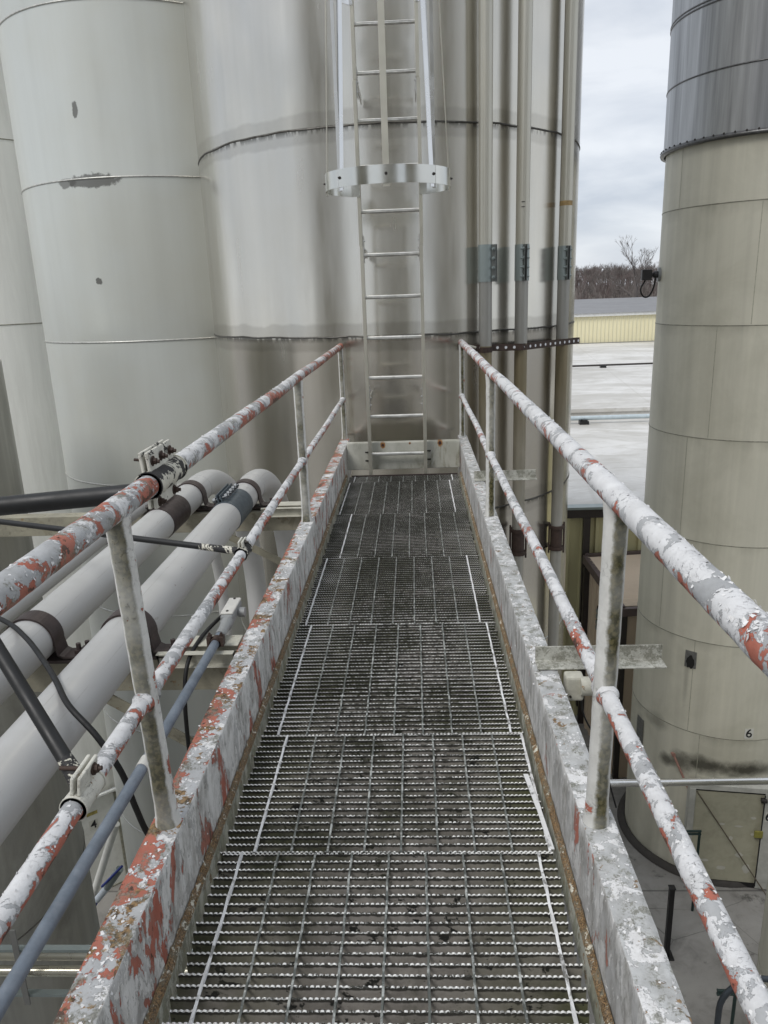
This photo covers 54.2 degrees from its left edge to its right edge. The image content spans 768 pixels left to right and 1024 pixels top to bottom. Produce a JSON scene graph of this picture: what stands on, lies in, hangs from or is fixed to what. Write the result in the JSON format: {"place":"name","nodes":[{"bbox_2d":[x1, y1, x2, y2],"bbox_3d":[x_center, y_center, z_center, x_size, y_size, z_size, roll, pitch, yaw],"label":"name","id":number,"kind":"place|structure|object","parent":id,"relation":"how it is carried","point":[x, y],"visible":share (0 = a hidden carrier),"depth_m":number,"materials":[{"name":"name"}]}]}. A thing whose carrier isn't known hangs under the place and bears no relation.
{"place":"outdoors","nodes":[
{"label":"outdoors","id":0,"kind":"place"},
{"bbox_2d":[0,930,237,1004],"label":"pipe rack","id":1,"kind":"object","parent":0,"point":[13,951],"visible":0.06,"depth_m":5.36,"materials":[{"name":"silver metal"}]},
{"bbox_2d":[27,635,242,745],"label":"pipe support beam","id":2,"kind":"structure","parent":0,"point":[39,679],"depth_m":2.71,"materials":[{"name":"beige metal"}]},
{"bbox_2d":[5,610,83,663],"bbox_3d":[-1.247,0.447,2.678,0.388,0.178,0.081,-1,16,3],"label":"pipe strap","id":3,"kind":"object","parent":2,"relation":"on","point":[64,653],"visible":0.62,"depth_m":2.66,"materials":[{"name":"grey metal"}]},
{"bbox_2d":[0,485,231,634],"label":"conveying pipe","id":4,"kind":"object","parent":2,"relation":"on","point":[37,593],"visible":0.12,"depth_m":3.52,"materials":[{"name":"white metal"}]},
{"bbox_2d":[0,598,245,1021],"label":"conduit","id":5,"kind":"object","parent":2,"relation":"attached to","point":[231,611],"visible":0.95,"depth_m":1.68,"materials":[{"name":"grey metal"}]},
{"bbox_2d":[183,615,220,749],"bbox_3d":[-0.643,0.770,2.834,0.029,0.696,0.447,2,17,13],"label":"cable","id":6,"kind":"object","parent":5,"relation":"hanging from","point":[189,658],"visible":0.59,"depth_m":2.62,"materials":[{"name":"black rubber"}]},
{"bbox_2d":[75,608,174,659],"bbox_3d":[-0.911,0.433,2.682,0.388,0.178,0.081,-1,16,3],"label":"pipe strap","id":7,"kind":"object","parent":2,"relation":"on","point":[157,644],"visible":0.22,"depth_m":2.68,"materials":[{"name":"brown metal"}]},
{"bbox_2d":[0,469,296,1010],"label":"conveying pipe","id":8,"kind":"object","parent":2,"relation":"on","point":[73,603],"visible":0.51,"depth_m":3.14,"materials":[{"name":"white metal"}]},
{"bbox_2d":[178,480,216,510],"bbox_3d":[-1.176,-0.099,4.559,0.388,0.178,0.081,-1,16,3],"label":"pipe strap","id":9,"kind":"object","parent":8,"relation":"attached to","point":[207,506],"visible":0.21,"depth_m":4.54,"materials":[{"name":"grey metal"}]},
{"bbox_2d":[0,469,331,1023],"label":"conveying pipe","id":10,"kind":"object","parent":2,"relation":"attached to","point":[94,673],"visible":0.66,"depth_m":2.35,"materials":[{"name":"white metal"}]},
{"bbox_2d":[0,616,148,835],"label":"cable","id":11,"kind":"object","parent":10,"relation":"on","point":[84,723],"visible":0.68,"depth_m":2.09,"materials":[{"name":"black rubber"}]},
{"bbox_2d":[214,479,271,509],"bbox_3d":[-0.841,-0.107,4.544,0.388,0.178,0.081,-1,16,3],"label":"pipe strap","id":12,"kind":"object","parent":10,"relation":"attached to","point":[262,503],"visible":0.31,"depth_m":4.53,"materials":[{"name":"grey metal"}]},
{"bbox_2d":[53,435,692,1023],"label":"catwalk","id":13,"kind":"object","parent":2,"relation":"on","point":[399,823],"visible":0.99,"depth_m":2.03,"materials":[{"name":"paint"}]},
{"bbox_2d":[0,501,301,563],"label":"pipe support beam","id":14,"kind":"structure","parent":13,"relation":"attached to","point":[286,516],"depth_m":4.55,"materials":[{"name":"beige metal"}]},
{"bbox_2d":[0,343,347,943],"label":"handrail","id":15,"kind":"object","parent":13,"relation":"on","point":[21,578],"visible":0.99,"depth_m":1.61,"materials":[{"name":"metal"}]},
{"bbox_2d":[59,754,106,820],"bbox_3d":[-0.545,0.491,1.346,0.078,0.083,0.085,-1,16,3],"label":"rail clamp","id":16,"kind":"object","parent":15,"relation":"attached to","point":[88,780],"visible":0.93,"depth_m":1.33,"materials":[{"name":"white metal"}]},
{"bbox_2d":[0,638,79,786],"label":"brace pipe","id":17,"kind":"object","parent":16,"relation":"attached to","point":[60,751],"visible":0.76,"depth_m":1.41,"materials":[{"name":"metal"}]},
{"bbox_2d":[134,439,187,508],"bbox_3d":[-0.537,-0.093,1.806,0.071,0.135,0.200,-1,16,3],"label":"rail clamp","id":18,"kind":"object","parent":15,"relation":"attached to","point":[163,465],"visible":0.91,"depth_m":1.77,"materials":[{"name":"white metal"}]},
{"bbox_2d":[0,484,147,515],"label":"brace pipe","id":19,"kind":"object","parent":18,"relation":"attached to","point":[54,500],"visible":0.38,"depth_m":1.81,"materials":[{"name":"black metal"}]},
{"bbox_2d":[233,537,251,561],"bbox_3d":[-0.492,0.128,2.619,0.050,0.070,0.075,-1,16,3],"label":"rail clamp","id":20,"kind":"object","parent":15,"relation":"attached to","point":[244,545],"visible":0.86,"depth_m":2.60,"materials":[{"name":"silver metal"}]},
{"bbox_2d":[0,519,237,553],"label":"brace pipe","id":21,"kind":"object","parent":20,"relation":"attached to","point":[202,546],"visible":0.77,"depth_m":2.75,"materials":[{"name":"black metal"}]},
{"bbox_2d":[323,0,452,474],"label":"caged ladder","id":22,"kind":"object","parent":13,"relation":"attached to","point":[429,178],"visible":1,"depth_m":5.09,"materials":[{"name":"metal"}]},
{"bbox_2d":[474,469,536,480],"bbox_3d":[0.788,-0.237,4.870,0.400,0.055,0.062,-1,16,3],"label":"angle bracket","id":23,"kind":"object","parent":13,"relation":"on","point":[514,475],"visible":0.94,"depth_m":4.89,"materials":[{"name":"metal"}]},
{"bbox_2d":[563,671,616,807],"bbox_3d":[0.683,0.767,2.450,0.197,0.521,0.084,-1,16,3],"label":"junction box","id":24,"kind":"object","parent":13,"relation":"attached to","point":[576,685],"visible":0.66,"depth_m":2.38,"materials":[{"name":"beige metal"}]},
{"bbox_2d":[535,644,666,669],"bbox_3d":[0.701,0.470,2.432,0.410,0.055,0.062,-1,16,3],"label":"angle bracket","id":25,"kind":"object","parent":13,"relation":"on","point":[649,656],"visible":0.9,"depth_m":2.45,"materials":[{"name":"metal"}]},
{"bbox_2d":[458,339,767,1023],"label":"handrail","id":26,"kind":"object","parent":13,"relation":"on","point":[738,615],"visible":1,"depth_m":1.48,"materials":[{"name":"metal"}]},
{"bbox_2d":[96,716,766,1023],"bbox_3d":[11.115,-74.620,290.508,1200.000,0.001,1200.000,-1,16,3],"label":"ground","id":27,"kind":"structure","parent":0,"point":[700,975],"depth_m":11.31,"materials":[{"name":"concrete"}]},
{"bbox_2d":[0,359,99,1023],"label":"storage tank","id":28,"kind":"object","parent":27,"relation":"on","point":[78,924],"visible":0.26,"depth_m":7.10,"materials":[{"name":"grey metal"}]},
{"bbox_2d":[0,55,127,892],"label":"storage tank","id":29,"kind":"object","parent":27,"relation":"on","point":[26,370],"visible":0.12,"depth_m":10.26,"materials":[{"name":"white metal"}]},
{"bbox_2d":[81,786,127,892],"bbox_3d":[-4.769,5.399,12.164,1.200,1.875,0.299,-14,20,-35],"label":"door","id":30,"kind":"structure","parent":29,"relation":"in","point":[100,807],"depth_m":12.21,"materials":[{"name":"metal"}]},
{"bbox_2d":[0,0,254,921],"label":"storage tank","id":31,"kind":"object","parent":27,"relation":"on","point":[99,98],"visible":0.31,"depth_m":7.91,"materials":[{"name":"white metal"}]},
{"bbox_2d":[93,822,122,905],"bbox_3d":[-4.080,5.218,10.853,0.880,1.593,0.362,1,16,11],"label":"hose","id":32,"kind":"object","parent":31,"relation":"hanging from","point":[108,884],"visible":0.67,"depth_m":10.78,"materials":[{"name":"plastic"}]},
{"bbox_2d":[183,0,584,1023],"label":"storage tank","id":33,"kind":"object","parent":27,"relation":"on","point":[281,236],"visible":0.31,"depth_m":6.33,"materials":[{"name":"silver metal"}]},
{"bbox_2d":[470,337,579,352],"bbox_3d":[1.265,-1.487,6.627,1.471,0.098,0.219,-14,20,-35],"label":"strut channel","id":34,"kind":"object","parent":33,"relation":"attached to","point":[527,346],"visible":0.94,"depth_m":6.48,"materials":[{"name":"brown metal"}]},
{"bbox_2d":[477,0,496,606],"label":"drop pipe","id":35,"kind":"object","parent":34,"relation":"attached to","point":[487,262],"visible":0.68,"depth_m":6.00,"materials":[{"name":"silver metal"}]},
{"bbox_2d":[509,0,532,727],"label":"drop pipe","id":36,"kind":"object","parent":34,"relation":"attached to","point":[524,99],"visible":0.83,"depth_m":6.24,"materials":[{"name":"silver metal"}]},
{"bbox_2d":[548,0,578,850],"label":"drop pipe","id":37,"kind":"object","parent":34,"relation":"attached to","point":[556,526],"visible":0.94,"depth_m":6.77,"materials":[{"name":"silver metal"}]},
{"bbox_2d":[577,550,640,778],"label":"shed","id":38,"kind":"structure","parent":27,"relation":"on","point":[590,598],"depth_m":14.84,"materials":[{"name":"metal"}]},
{"bbox_2d":[573,297,656,343],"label":"warehouse","id":39,"kind":"structure","parent":27,"relation":"on","point":[616,320],"depth_m":57.85,"materials":[{"name":"grey metal"}]},
{"bbox_2d":[604,236,658,297],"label":"bare tree","id":40,"kind":"object","parent":27,"relation":"on","point":[635,287],"visible":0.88,"depth_m":94.30,"materials":[{"name":"brown plant"}]},
{"bbox_2d":[664,885,675,960],"bbox_3d":[4.052,5.824,10.675,0.180,1.210,0.180,-1,16,3],"label":"bollard post","id":41,"kind":"object","parent":27,"relation":"on","point":[669,914],"visible":0.75,"depth_m":10.64,"materials":[{"name":"black metal"}]},
{"bbox_2d":[617,0,767,894],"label":"storage tank","id":42,"kind":"object","parent":27,"relation":"on","point":[699,706],"visible":0.93,"depth_m":10.57,"materials":[{"name":"beige metal"}]},
{"bbox_2d":[640,267,661,297],"bbox_3d":[3.920,-3.362,11.020,0.302,0.424,0.202,-1,16,3],"label":"level sensor","id":43,"kind":"object","parent":42,"relation":"attached to","point":[647,274],"visible":1,"depth_m":10.96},
{"bbox_2d":[680,785,767,894],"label":"door","id":44,"kind":"structure","parent":42,"relation":"in","point":[732,820],"depth_m":11.78,"materials":[{"name":"beige metal"}]},
{"bbox_2d":[686,830,701,910],"bbox_3d":[4.642,5.451,11.409,0.232,1.477,0.043,-1,16,3],"label":"pipe stub","id":45,"kind":"object","parent":27,"relation":"on","point":[697,851],"visible":0.41,"depth_m":11.22,"materials":[{"name":"metal"}]},
{"bbox_2d":[716,988,736,1023],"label":"pipe stub","id":46,"kind":"object","parent":27,"relation":"on","point":[719,992],"visible":0.7,"depth_m":8.79,"materials":[{"name":"black metal"}]},
{"bbox_2d":[714,975,767,1023],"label":"hoop guard","id":47,"kind":"object","parent":27,"relation":"on","point":[728,991],"visible":0.53,"depth_m":5.42,"materials":[{"name":"black metal"}]},
{"bbox_2d":[562,341,653,715],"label":"warehouse","id":48,"kind":"structure","parent":0,"point":[618,448],"depth_m":23.16,"materials":[{"name":"metal"}]},
{"bbox_2d":[571,414,649,424],"bbox_3d":[8.953,-3.124,24.951,24.002,0.287,0.344,-2,16,2],"label":"roof pipe","id":49,"kind":"object","parent":48,"relation":"on","point":[582,420],"visible":0.11,"depth_m":25.00,"materials":[{"name":"grey metal"}]},
{"bbox_2d":[572,362,652,367],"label":"roof pipe","id":50,"kind":"object","parent":48,"relation":"on","point":[602,365],"visible":0.31,"depth_m":40.22,"materials":[{"name":"black metal"}]},
{"bbox_2d":[575,285,655,299],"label":"hill","id":51,"kind":"structure","parent":0,"point":[606,294],"depth_m":177.43,"materials":[{"name":"brown plant"}]},
{"bbox_2d":[575,262,658,298],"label":"distant wood","id":52,"kind":"object","parent":51,"relation":"on","point":[592,276],"visible":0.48,"depth_m":165.65,"materials":[{"name":"brown plant"}]},
{"bbox_2d":[576,0,672,284],"label":"sky","id":53,"kind":"structure","parent":0,"point":[626,43],"materials":[{"name":"white"}]},
{"bbox_2d":[610,777,767,786],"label":"steel pipe","id":54,"kind":"object","parent":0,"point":[718,781],"visible":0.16,"depth_m":10.82,"materials":[{"name":"metal"}]},
{"bbox_2d":[756,882,767,988],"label":"storage tank","id":55,"kind":"object","parent":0,"point":[762,965],"visible":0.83,"depth_m":9.23,"materials":[{"name":"beige metal"}]}
]}

